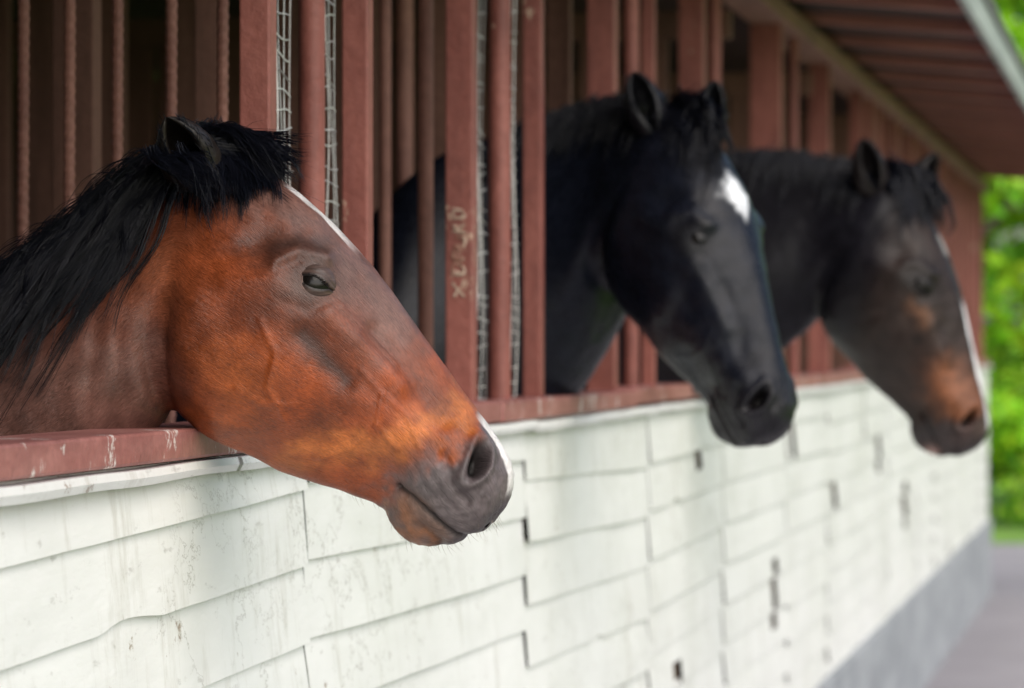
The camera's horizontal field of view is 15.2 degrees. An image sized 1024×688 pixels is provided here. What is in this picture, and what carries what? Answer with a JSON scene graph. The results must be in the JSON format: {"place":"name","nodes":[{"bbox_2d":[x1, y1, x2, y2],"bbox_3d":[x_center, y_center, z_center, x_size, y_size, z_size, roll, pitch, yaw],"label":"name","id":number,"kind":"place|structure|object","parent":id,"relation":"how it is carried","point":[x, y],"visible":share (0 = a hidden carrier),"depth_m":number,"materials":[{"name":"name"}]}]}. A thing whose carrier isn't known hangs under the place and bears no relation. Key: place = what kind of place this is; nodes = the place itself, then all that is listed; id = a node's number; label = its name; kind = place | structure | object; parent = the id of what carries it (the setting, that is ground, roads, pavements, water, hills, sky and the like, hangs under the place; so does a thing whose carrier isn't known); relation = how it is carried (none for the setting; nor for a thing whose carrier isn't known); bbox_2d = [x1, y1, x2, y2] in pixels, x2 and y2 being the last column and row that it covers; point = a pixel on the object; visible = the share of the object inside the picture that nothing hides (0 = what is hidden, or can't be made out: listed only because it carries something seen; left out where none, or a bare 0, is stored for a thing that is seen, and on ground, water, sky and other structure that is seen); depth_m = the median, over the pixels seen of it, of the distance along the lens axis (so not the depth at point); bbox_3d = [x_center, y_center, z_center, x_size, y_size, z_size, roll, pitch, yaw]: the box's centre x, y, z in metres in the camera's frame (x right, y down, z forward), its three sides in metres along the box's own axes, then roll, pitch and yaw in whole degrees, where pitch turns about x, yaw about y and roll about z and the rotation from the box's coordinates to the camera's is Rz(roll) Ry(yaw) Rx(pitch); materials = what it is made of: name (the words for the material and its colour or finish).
{"place":"outdoors","nodes":[
{"label":"outdoors","id":0,"kind":"place"},
{"bbox_2d":[925,544,1023,687],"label":"path","id":1,"kind":"structure","parent":0,"point":[987,650],"depth_m":21.06,"materials":[{"name":"concrete"}]},
{"bbox_2d":[983,17,1023,358],"label":"sky","id":2,"kind":"structure","parent":0,"point":[1020,234],"materials":[{"name":"white"}]},
{"bbox_2d":[987,370,1023,543],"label":"ground","id":3,"kind":"structure","parent":0,"point":[1004,531],"depth_m":34.97,"materials":[{"name":"green plant"}]},
{"bbox_2d":[0,0,1023,687],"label":"stable","id":4,"kind":"structure","parent":3,"relation":"on","point":[652,534],"depth_m":7.84,"materials":[{"name":"white"}]},
{"bbox_2d":[0,113,514,553],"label":"horse","id":5,"kind":"object","parent":4,"relation":"in","point":[221,282],"visible":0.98,"depth_m":4.51},
{"bbox_2d":[163,71,798,447],"bbox_3d":[-0.962,0.545,7.630,3.087,2.149,0.602,0,0,10],"label":"horse","id":6,"kind":"object","parent":4,"relation":"in","point":[654,226],"visible":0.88,"depth_m":7.35},
{"bbox_2d":[582,138,989,456],"bbox_3d":[-0.501,0.559,9.554,3.362,2.122,0.601,0,0,10],"label":"horse","id":7,"kind":"object","parent":4,"relation":"in","point":[859,264],"visible":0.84,"depth_m":9.23},
{"bbox_2d":[982,0,1023,460],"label":"tree","id":8,"kind":"object","parent":3,"relation":"on","point":[1001,202],"visible":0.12,"depth_m":36.71,"materials":[{"name":"green plant"}]},
{"bbox_2d":[983,0,1023,382],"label":"tree","id":9,"kind":"object","parent":3,"relation":"on","point":[1011,250],"visible":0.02,"depth_m":42.12,"materials":[{"name":"green plant"}]},
{"bbox_2d":[987,364,1023,527],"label":"bush","id":10,"kind":"object","parent":3,"relation":"on","point":[1008,440],"visible":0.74,"depth_m":34.01,"materials":[{"name":"green plant"}]},
{"bbox_2d":[987,387,1023,485],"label":"bush","id":11,"kind":"object","parent":3,"relation":"on","point":[992,473],"visible":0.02,"depth_m":34.45,"materials":[{"name":"green plant"}]},
{"bbox_2d":[990,0,1023,272],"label":"tree","id":12,"kind":"object","parent":3,"relation":"on","point":[1020,241],"visible":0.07,"depth_m":38.15,"materials":[{"name":"green plant"}]}
]}

